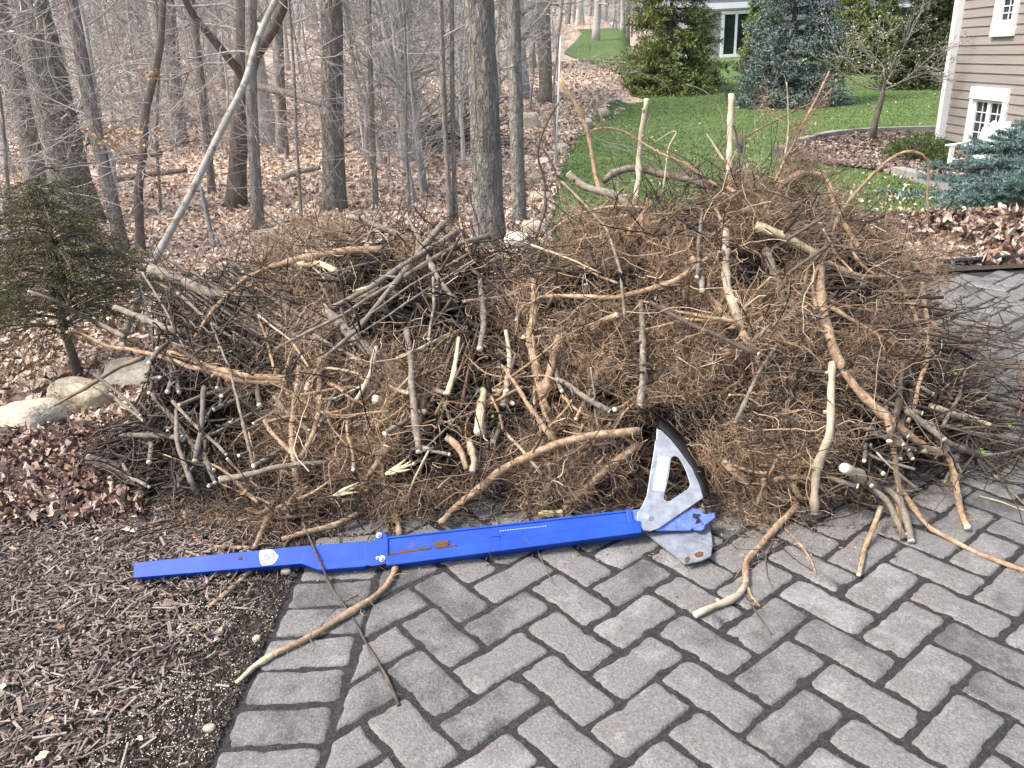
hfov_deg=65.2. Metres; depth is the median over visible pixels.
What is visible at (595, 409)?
branch
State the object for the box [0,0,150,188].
sapling
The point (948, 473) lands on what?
torn wood
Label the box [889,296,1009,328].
branch
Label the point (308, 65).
sapling
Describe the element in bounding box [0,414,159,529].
leaf litter
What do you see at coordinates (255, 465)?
branch
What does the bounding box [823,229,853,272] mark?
branch
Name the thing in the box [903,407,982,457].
branch
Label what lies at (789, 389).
branch
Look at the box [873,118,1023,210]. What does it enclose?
blue spruce shrub
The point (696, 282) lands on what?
branch
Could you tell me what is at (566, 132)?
boulder
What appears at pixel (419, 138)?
sapling
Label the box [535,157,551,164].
boulder
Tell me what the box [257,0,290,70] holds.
leaning limb
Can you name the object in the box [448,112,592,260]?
cobbles
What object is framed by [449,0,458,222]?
sapling
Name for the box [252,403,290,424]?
branch
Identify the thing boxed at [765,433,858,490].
branch
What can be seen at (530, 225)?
boulder
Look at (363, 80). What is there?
sapling
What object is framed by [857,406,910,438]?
branch
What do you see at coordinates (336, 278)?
branch
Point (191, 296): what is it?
branch
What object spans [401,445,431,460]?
branch
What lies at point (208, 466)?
branch
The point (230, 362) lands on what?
branch
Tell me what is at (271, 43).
bare tree
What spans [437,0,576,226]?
sapling
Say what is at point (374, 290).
split chunk
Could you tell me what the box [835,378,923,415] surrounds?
branch
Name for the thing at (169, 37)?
tree
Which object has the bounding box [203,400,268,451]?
branch
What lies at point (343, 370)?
branch
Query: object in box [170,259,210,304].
branch
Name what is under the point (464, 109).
sapling
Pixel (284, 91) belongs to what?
fallen log
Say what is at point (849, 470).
branch
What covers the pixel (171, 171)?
fallen log
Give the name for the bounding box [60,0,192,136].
sapling
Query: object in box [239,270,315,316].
branch
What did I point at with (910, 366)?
branch
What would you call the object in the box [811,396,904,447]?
branch
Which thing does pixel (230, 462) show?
branch
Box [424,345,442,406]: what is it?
branch
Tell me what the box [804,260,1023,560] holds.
stray twigs
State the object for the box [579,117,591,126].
boulder
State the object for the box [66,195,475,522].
uprooted shrub
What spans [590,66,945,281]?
uprooted shrub
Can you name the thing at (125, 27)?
sapling
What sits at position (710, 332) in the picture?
branch
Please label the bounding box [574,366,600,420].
branch
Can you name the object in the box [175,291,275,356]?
branch
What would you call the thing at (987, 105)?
window
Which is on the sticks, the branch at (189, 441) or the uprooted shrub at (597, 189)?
the uprooted shrub at (597, 189)
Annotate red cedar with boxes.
[0,163,229,398]
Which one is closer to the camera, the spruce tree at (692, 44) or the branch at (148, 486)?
the branch at (148, 486)
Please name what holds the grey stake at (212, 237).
on the forest floor
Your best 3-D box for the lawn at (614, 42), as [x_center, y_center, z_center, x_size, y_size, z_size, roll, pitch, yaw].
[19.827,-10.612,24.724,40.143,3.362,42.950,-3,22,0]
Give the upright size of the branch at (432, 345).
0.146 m
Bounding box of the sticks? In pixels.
[80,166,1016,527]
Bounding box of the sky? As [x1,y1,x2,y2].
[50,0,659,27]
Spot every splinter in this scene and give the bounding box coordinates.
[333,483,358,496]
[385,456,411,475]
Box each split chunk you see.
[352,286,378,298]
[538,510,562,517]
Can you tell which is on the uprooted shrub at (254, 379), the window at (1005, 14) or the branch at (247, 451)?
the branch at (247, 451)
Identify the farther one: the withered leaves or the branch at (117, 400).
the withered leaves
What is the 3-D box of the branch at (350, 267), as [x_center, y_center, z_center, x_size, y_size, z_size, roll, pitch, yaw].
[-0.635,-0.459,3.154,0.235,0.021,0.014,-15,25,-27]
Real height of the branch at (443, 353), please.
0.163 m
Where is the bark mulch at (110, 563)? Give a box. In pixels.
[0,428,322,767]
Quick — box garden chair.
[945,118,1014,172]
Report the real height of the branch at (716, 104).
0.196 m
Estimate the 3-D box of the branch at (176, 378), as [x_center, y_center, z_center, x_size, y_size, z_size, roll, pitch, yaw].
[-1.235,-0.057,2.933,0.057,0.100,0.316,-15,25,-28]
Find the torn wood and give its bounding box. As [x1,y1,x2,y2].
[943,463,961,481]
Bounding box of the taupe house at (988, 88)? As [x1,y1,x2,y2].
[935,0,1023,146]
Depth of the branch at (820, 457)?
2.37 m
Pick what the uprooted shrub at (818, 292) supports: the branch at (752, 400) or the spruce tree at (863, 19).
the branch at (752, 400)
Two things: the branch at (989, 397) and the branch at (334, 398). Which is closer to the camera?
the branch at (334, 398)
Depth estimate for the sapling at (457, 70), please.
13.04 m
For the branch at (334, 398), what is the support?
on the uprooted shrub at (254, 379)
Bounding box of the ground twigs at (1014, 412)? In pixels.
[92,362,1023,586]
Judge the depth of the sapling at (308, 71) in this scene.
15.62 m
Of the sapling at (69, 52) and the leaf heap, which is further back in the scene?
the sapling at (69, 52)
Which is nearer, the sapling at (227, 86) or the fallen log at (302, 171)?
the fallen log at (302, 171)
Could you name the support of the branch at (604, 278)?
on the uprooted shrub at (732, 300)
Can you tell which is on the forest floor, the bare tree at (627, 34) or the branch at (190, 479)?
the bare tree at (627, 34)
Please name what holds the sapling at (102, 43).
on the forest floor
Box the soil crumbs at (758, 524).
[308,470,958,602]
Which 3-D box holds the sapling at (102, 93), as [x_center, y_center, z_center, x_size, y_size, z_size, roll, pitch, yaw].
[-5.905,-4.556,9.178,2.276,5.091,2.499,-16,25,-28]
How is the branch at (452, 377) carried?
on the uprooted shrub at (543, 386)
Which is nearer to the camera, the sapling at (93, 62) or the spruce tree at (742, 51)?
the sapling at (93, 62)
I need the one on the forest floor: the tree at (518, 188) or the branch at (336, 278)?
the tree at (518, 188)
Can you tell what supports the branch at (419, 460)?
on the uprooted shrub at (385, 415)
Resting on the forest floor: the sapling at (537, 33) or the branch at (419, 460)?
the sapling at (537, 33)
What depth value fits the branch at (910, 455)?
2.46 m
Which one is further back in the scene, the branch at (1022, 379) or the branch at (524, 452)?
the branch at (1022, 379)
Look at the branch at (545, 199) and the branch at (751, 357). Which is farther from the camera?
the branch at (545, 199)
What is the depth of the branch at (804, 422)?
2.44 m
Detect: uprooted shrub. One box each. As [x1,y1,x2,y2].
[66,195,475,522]
[116,431,351,606]
[235,316,487,683]
[438,351,696,525]
[444,236,670,477]
[518,78,762,334]
[541,228,844,464]
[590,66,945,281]
[670,395,907,618]
[689,215,1017,529]
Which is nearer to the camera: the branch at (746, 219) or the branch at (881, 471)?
the branch at (881, 471)
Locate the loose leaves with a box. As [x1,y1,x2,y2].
[0,526,230,759]
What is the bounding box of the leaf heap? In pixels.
[827,202,1023,272]
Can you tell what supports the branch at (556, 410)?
on the uprooted shrub at (585, 483)
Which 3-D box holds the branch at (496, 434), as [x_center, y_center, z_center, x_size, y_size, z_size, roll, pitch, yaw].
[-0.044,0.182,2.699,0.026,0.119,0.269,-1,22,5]
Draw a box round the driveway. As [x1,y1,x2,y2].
[205,270,1023,767]
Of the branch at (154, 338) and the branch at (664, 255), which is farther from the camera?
the branch at (154, 338)
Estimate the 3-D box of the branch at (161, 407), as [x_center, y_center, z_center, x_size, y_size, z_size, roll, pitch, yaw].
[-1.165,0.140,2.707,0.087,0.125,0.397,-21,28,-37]
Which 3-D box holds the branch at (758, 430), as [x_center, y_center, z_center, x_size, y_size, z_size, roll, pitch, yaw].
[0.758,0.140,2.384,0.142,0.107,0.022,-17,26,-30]
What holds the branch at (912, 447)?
on the uprooted shrub at (818, 292)
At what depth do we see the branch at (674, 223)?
2.91 m
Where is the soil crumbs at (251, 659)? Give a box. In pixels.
[0,502,326,767]
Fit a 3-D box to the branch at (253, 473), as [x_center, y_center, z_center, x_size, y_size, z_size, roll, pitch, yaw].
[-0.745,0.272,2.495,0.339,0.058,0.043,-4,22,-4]
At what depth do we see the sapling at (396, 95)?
10.62 m
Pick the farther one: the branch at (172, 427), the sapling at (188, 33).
the sapling at (188, 33)
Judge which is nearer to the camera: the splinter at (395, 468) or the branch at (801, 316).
the splinter at (395, 468)
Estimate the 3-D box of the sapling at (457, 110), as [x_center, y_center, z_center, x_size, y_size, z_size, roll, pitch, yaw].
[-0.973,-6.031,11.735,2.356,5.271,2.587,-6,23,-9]
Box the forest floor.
[0,9,1023,399]
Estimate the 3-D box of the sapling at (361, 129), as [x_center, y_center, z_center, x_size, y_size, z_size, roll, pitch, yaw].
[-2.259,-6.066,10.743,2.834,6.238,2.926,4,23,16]
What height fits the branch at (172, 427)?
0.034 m
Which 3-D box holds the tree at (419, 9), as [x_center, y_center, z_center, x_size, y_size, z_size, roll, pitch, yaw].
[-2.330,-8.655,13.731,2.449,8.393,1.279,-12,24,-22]
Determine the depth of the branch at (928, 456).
2.59 m
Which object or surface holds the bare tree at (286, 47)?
on the forest floor
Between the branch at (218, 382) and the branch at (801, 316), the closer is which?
the branch at (801, 316)
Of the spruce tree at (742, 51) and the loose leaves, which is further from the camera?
the spruce tree at (742, 51)
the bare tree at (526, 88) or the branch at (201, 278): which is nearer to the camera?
the branch at (201, 278)
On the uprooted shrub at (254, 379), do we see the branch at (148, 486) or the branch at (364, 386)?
the branch at (364, 386)
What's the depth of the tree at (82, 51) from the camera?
6.80 m
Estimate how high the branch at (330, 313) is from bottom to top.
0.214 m
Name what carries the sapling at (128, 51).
on the forest floor
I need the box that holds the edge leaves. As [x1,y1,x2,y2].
[390,97,604,269]
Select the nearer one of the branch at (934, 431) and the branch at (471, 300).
the branch at (934, 431)
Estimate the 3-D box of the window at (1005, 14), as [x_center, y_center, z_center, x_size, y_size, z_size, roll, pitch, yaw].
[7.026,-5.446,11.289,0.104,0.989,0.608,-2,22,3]
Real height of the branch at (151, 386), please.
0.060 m
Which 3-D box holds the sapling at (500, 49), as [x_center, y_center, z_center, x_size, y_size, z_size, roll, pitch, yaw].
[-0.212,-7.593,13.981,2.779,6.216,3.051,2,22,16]
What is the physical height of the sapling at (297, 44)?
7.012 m
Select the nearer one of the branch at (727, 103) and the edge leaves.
the branch at (727, 103)
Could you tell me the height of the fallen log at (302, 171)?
0.223 m
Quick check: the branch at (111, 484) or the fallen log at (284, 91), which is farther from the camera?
the fallen log at (284, 91)
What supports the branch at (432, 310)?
on the uprooted shrub at (385, 415)
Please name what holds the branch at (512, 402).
on the sticks
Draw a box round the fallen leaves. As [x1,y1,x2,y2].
[0,54,629,420]
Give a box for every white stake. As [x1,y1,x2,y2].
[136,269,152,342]
[555,36,560,163]
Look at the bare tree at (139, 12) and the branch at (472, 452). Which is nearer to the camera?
the branch at (472, 452)
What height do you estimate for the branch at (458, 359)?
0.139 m
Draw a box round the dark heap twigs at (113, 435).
[79,266,330,526]
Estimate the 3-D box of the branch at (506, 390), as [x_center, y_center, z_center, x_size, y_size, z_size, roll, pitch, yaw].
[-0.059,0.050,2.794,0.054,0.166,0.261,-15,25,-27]
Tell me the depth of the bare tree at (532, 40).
25.60 m
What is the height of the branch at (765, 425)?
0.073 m
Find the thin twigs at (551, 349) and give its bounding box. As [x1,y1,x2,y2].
[79,163,1023,534]
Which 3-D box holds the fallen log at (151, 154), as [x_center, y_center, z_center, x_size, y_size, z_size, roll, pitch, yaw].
[-6.409,-3.859,12.864,2.065,0.398,0.159,9,25,27]
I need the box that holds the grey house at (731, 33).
[662,0,943,57]
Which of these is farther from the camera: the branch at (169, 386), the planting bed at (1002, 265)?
the planting bed at (1002, 265)
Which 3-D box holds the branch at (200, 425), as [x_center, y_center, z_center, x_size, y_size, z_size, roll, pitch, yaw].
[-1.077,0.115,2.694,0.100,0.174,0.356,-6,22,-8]
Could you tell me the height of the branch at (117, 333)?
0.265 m
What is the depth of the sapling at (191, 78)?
13.82 m
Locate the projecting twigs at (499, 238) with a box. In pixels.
[105,106,1023,330]
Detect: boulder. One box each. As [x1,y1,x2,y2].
[0,397,71,427]
[47,376,112,411]
[103,356,149,387]
[504,231,529,246]
[520,220,548,234]
[523,112,538,128]
[527,172,541,183]
[529,191,550,207]
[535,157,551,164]
[553,143,568,149]
[565,131,577,136]
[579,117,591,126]
[593,108,610,117]
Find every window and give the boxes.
[720,10,749,57]
[886,4,915,34]
[963,86,1010,146]
[989,0,1020,36]
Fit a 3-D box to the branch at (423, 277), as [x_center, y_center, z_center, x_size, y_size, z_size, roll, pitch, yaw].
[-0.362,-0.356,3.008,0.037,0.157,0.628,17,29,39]
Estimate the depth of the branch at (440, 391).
2.67 m
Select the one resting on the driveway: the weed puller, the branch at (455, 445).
the weed puller
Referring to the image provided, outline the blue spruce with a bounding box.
[725,0,857,110]
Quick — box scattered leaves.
[597,93,982,216]
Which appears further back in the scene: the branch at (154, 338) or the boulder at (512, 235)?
the boulder at (512, 235)
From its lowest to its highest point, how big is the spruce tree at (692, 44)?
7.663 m
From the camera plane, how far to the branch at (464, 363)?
2.84 m
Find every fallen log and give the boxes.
[82,132,162,157]
[117,168,187,181]
[257,83,320,106]
[271,166,320,180]
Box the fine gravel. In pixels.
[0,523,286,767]
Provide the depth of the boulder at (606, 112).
16.60 m
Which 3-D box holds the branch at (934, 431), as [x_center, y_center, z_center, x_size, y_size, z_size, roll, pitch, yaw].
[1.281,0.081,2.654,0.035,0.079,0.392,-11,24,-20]
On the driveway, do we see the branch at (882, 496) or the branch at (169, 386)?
the branch at (882, 496)
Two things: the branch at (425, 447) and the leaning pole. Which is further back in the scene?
the leaning pole
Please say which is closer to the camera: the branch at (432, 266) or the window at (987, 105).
the branch at (432, 266)
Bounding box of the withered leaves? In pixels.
[72,62,166,157]
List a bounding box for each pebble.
[131,586,144,593]
[161,599,174,611]
[203,723,215,732]
[214,628,224,636]
[252,635,260,642]
[281,568,290,574]
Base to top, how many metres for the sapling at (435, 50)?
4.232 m
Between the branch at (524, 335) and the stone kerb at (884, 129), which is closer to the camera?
the branch at (524, 335)
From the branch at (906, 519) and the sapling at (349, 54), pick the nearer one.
the branch at (906, 519)
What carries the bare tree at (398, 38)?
on the forest floor
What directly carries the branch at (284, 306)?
on the thin twigs at (551, 349)
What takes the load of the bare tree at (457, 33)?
on the forest floor
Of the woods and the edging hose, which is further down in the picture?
the edging hose
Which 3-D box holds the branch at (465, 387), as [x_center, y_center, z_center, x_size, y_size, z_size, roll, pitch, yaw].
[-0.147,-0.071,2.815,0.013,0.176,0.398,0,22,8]
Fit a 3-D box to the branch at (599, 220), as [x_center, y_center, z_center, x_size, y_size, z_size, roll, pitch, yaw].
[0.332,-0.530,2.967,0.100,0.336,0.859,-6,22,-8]
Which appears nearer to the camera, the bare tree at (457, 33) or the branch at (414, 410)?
the branch at (414, 410)
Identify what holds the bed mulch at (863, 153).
on the lawn at (614, 42)
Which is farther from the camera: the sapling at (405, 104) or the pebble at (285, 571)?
the sapling at (405, 104)
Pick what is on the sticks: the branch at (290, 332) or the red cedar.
the branch at (290, 332)
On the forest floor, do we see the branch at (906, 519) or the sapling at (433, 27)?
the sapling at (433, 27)
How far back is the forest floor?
12.18 m
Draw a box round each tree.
[0,0,130,253]
[0,1,61,216]
[0,5,65,175]
[1,0,105,227]
[10,0,291,209]
[68,0,235,124]
[93,0,177,49]
[95,0,287,193]
[141,0,234,146]
[142,0,290,155]
[148,0,294,229]
[175,0,300,73]
[176,0,225,89]
[196,0,230,71]
[228,0,235,56]
[235,0,274,146]
[257,0,303,47]
[283,15,306,70]
[299,0,320,35]
[311,0,447,69]
[318,0,495,160]
[320,0,348,212]
[344,0,459,111]
[358,0,427,117]
[401,0,431,55]
[434,0,448,79]
[434,0,558,83]
[436,0,583,97]
[443,0,559,105]
[449,0,640,226]
[463,0,505,250]
[529,0,563,68]
[537,0,552,103]
[585,0,632,42]
[586,0,633,40]
[608,0,644,33]
[614,0,739,99]
[731,0,787,72]
[778,0,975,139]
[814,0,905,74]
[868,0,954,90]
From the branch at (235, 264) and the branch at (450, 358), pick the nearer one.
the branch at (450, 358)
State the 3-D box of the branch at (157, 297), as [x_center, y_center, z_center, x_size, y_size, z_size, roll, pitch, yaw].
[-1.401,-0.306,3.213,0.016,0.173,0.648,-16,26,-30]
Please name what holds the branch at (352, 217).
on the uprooted shrub at (254, 379)
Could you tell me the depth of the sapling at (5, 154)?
6.47 m
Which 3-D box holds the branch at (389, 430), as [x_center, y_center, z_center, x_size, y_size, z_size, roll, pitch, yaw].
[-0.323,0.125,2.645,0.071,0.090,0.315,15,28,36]
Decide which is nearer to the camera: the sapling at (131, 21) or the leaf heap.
the leaf heap
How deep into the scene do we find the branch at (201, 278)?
3.35 m
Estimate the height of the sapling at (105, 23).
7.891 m
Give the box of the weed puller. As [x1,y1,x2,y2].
[133,413,714,580]
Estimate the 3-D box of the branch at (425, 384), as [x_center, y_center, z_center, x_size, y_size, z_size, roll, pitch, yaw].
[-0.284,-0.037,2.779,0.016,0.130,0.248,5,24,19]
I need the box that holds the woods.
[50,0,661,54]
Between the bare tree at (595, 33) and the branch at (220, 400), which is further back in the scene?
the bare tree at (595, 33)
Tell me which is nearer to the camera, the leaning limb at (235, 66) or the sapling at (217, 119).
the leaning limb at (235, 66)
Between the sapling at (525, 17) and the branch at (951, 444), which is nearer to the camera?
the branch at (951, 444)
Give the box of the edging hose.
[915,254,1023,264]
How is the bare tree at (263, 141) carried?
on the forest floor
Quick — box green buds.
[440,340,1012,453]
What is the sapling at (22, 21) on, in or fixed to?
on the forest floor
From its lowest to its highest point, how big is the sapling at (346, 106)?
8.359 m
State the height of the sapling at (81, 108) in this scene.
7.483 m
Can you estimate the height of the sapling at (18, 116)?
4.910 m
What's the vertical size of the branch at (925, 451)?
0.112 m
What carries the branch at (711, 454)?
on the uprooted shrub at (743, 479)
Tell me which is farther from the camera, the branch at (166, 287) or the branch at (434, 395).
the branch at (166, 287)
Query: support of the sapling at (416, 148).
on the forest floor
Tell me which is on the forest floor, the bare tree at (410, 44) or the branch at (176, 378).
the bare tree at (410, 44)
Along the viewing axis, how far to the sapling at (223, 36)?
26.40 m
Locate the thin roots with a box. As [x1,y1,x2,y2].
[251,149,1016,528]
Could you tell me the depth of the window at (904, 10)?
32.92 m
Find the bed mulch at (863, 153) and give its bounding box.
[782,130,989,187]
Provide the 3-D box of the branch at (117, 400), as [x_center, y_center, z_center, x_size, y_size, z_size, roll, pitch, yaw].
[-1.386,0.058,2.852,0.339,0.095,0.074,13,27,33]
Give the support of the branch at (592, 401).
on the uprooted shrub at (543, 386)
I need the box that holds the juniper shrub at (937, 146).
[876,129,956,162]
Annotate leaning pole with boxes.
[121,0,278,332]
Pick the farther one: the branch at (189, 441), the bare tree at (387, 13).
the bare tree at (387, 13)
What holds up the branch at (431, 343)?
on the uprooted shrub at (385, 415)
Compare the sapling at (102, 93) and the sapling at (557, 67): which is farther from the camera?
the sapling at (557, 67)
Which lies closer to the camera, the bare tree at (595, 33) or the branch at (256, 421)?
the branch at (256, 421)
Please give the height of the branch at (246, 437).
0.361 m
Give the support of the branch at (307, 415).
on the uprooted shrub at (254, 379)
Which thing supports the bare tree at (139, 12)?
on the forest floor
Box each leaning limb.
[182,0,244,79]
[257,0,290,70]
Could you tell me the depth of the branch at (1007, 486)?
2.52 m
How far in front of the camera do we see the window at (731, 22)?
33.11 m
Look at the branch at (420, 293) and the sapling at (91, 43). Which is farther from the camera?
the sapling at (91, 43)
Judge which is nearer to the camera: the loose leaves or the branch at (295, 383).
the loose leaves
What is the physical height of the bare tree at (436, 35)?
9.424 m
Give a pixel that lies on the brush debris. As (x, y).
(467, 140)
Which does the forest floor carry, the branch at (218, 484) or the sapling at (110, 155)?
the sapling at (110, 155)
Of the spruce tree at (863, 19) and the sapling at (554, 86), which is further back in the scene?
the spruce tree at (863, 19)
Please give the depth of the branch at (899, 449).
2.57 m
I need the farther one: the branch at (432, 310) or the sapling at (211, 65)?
the sapling at (211, 65)
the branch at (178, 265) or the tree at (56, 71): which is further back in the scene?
the tree at (56, 71)
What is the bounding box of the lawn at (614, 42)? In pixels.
[545,28,1018,265]
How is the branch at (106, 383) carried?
on the branch at (117, 400)
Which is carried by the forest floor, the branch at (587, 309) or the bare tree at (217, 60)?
the bare tree at (217, 60)
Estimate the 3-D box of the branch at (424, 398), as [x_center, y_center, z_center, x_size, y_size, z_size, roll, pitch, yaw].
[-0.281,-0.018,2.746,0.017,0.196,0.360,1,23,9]
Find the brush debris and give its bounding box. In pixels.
[344,80,538,155]
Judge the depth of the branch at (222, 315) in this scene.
3.22 m
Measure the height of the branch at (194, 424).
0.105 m
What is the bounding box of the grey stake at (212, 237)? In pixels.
[199,187,216,246]
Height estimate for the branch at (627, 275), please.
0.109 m
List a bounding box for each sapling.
[0,0,143,134]
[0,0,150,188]
[0,0,178,80]
[0,0,196,220]
[0,0,199,163]
[0,0,247,250]
[0,0,343,212]
[0,1,152,237]
[0,9,65,269]
[0,19,123,139]
[0,86,114,161]
[2,0,136,124]
[52,0,135,105]
[55,15,75,79]
[56,0,151,122]
[56,0,235,163]
[59,4,97,79]
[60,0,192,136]
[60,0,237,254]
[61,0,232,135]
[63,0,233,146]
[64,1,125,77]
[64,1,195,107]
[69,0,115,79]
[70,0,159,124]
[71,0,448,215]
[82,0,211,76]
[83,0,189,91]
[107,0,228,157]
[107,1,190,125]
[121,0,233,132]
[131,0,234,134]
[145,0,232,87]
[162,1,235,127]
[163,0,268,143]
[166,0,273,129]
[176,1,235,108]
[180,2,234,81]
[213,1,272,60]
[214,0,261,55]
[227,0,320,102]
[242,0,467,200]
[246,0,522,215]
[257,1,429,111]
[258,0,377,123]
[258,0,447,172]
[261,0,363,137]
[265,1,343,73]
[271,0,431,169]
[271,0,459,163]
[272,3,367,122]
[277,0,550,192]
[294,0,411,208]
[300,0,440,163]
[306,1,392,130]
[315,1,462,130]
[343,0,544,194]
[345,0,424,167]
[366,0,456,102]
[368,0,543,167]
[383,0,497,130]
[408,0,522,141]
[413,0,449,70]
[414,0,507,139]
[436,0,570,101]
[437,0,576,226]
[447,0,678,157]
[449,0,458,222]
[494,1,541,87]
[495,0,580,110]
[495,0,581,65]
[495,1,558,46]
[499,0,590,75]
[501,0,572,73]
[525,0,616,80]
[550,0,580,49]
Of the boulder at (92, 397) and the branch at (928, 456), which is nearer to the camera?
the branch at (928, 456)
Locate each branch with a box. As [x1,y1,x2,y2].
[28,290,126,338]
[53,355,144,405]
[85,454,151,490]
[86,383,144,421]
[93,373,141,416]
[107,463,150,488]
[108,476,113,495]
[112,305,187,335]
[118,431,185,441]
[137,431,154,463]
[140,376,161,383]
[141,272,185,348]
[147,264,258,304]
[147,334,174,364]
[147,374,153,394]
[149,335,187,348]
[150,391,206,454]
[153,347,175,393]
[160,284,258,342]
[162,353,183,393]
[164,282,259,340]
[164,402,197,437]
[166,399,206,431]
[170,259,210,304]
[171,400,227,455]
[172,344,213,376]
[174,408,202,496]
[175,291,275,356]
[176,446,217,487]
[178,358,264,406]
[179,422,216,483]
[179,427,215,471]
[183,287,255,333]
[183,290,300,363]
[190,269,295,333]
[190,349,261,360]
[191,385,206,462]
[197,292,297,353]
[198,294,260,332]
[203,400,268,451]
[205,396,226,421]
[206,259,239,280]
[207,481,227,487]
[208,383,222,406]
[210,307,256,469]
[211,282,280,323]
[212,386,273,411]
[214,300,284,343]
[215,358,227,388]
[215,417,238,434]
[219,366,256,397]
[219,460,327,482]
[221,475,239,503]
[225,260,314,313]
[226,254,244,272]
[226,302,286,340]
[226,457,259,489]
[227,282,292,322]
[229,268,274,305]
[229,333,274,363]
[237,434,281,457]
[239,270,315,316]
[239,277,338,341]
[240,265,313,309]
[240,300,330,353]
[250,287,363,356]
[251,407,309,468]
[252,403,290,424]
[255,384,262,406]
[258,314,308,366]
[271,368,298,386]
[272,394,310,433]
[275,233,491,349]
[290,396,338,401]
[296,268,342,280]
[298,367,357,374]
[302,522,399,706]
[304,347,336,390]
[304,379,345,417]
[311,332,365,367]
[317,356,374,426]
[320,595,358,626]
[322,220,445,359]
[322,260,378,274]
[322,308,407,388]
[330,375,357,437]
[332,227,460,308]
[336,330,371,402]
[337,346,378,399]
[338,376,408,432]
[346,213,444,250]
[348,252,470,329]
[348,441,355,471]
[358,259,475,334]
[366,447,450,460]
[378,379,408,394]
[382,404,446,436]
[396,329,460,359]
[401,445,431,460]
[402,450,429,506]
[403,327,422,453]
[405,215,464,316]
[412,449,456,474]
[417,346,440,402]
[418,276,435,340]
[418,326,439,390]
[418,409,425,413]
[419,335,442,423]
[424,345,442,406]
[425,344,453,412]
[426,335,452,404]
[427,388,480,446]
[428,385,444,394]
[434,326,452,400]
[434,326,464,380]
[434,340,470,415]
[436,326,467,386]
[438,336,457,404]
[438,344,461,425]
[444,334,477,385]
[444,342,464,408]
[445,337,459,395]
[445,435,479,474]
[453,343,477,412]
[460,324,479,408]
[462,291,523,321]
[467,440,477,472]
[472,386,509,418]
[474,387,487,442]
[477,276,486,351]
[490,395,504,431]
[490,415,500,445]
[498,329,511,406]
[501,395,514,405]
[504,433,541,473]
[515,265,544,319]
[516,314,575,339]
[519,322,584,339]
[530,244,601,283]
[534,103,558,238]
[539,144,571,215]
[541,338,563,392]
[548,394,606,450]
[554,377,610,413]
[561,181,625,318]
[562,259,618,284]
[564,422,611,474]
[567,280,603,331]
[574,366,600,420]
[590,307,620,331]
[590,367,605,461]
[612,395,636,411]
[626,263,637,303]
[633,299,646,407]
[643,208,726,248]
[649,300,759,355]
[650,130,676,189]
[653,226,675,286]
[687,84,726,134]
[688,209,703,278]
[688,276,719,314]
[699,246,708,292]
[706,448,755,502]
[715,54,741,147]
[718,192,795,221]
[728,322,772,365]
[728,394,761,406]
[732,343,777,424]
[743,102,811,138]
[745,594,771,634]
[748,337,754,378]
[749,420,779,439]
[762,423,789,454]
[765,326,794,398]
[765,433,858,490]
[769,309,823,332]
[773,412,825,423]
[809,361,835,514]
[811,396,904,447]
[813,409,910,451]
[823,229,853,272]
[828,451,873,487]
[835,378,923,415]
[835,419,916,450]
[839,463,881,491]
[845,416,875,495]
[848,461,885,475]
[850,505,889,576]
[856,443,872,500]
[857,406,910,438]
[862,434,891,462]
[870,487,906,540]
[873,387,946,441]
[876,452,919,490]
[883,406,914,460]
[883,486,922,542]
[885,373,934,395]
[886,361,905,443]
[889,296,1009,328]
[897,386,913,460]
[902,489,1023,574]
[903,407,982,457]
[908,341,915,389]
[910,449,970,472]
[918,446,998,457]
[925,420,958,443]
[928,404,996,430]
[929,421,960,480]
[940,370,966,428]
[943,385,1023,410]
[946,424,1023,454]
[975,457,1023,504]
[979,495,1023,510]
[996,308,1023,415]
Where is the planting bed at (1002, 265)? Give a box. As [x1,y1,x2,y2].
[869,218,1023,272]
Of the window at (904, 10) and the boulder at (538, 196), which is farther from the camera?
the window at (904, 10)
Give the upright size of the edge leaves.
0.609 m
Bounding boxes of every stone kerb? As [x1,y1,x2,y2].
[773,126,1023,205]
[774,126,932,155]
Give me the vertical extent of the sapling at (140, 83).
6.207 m

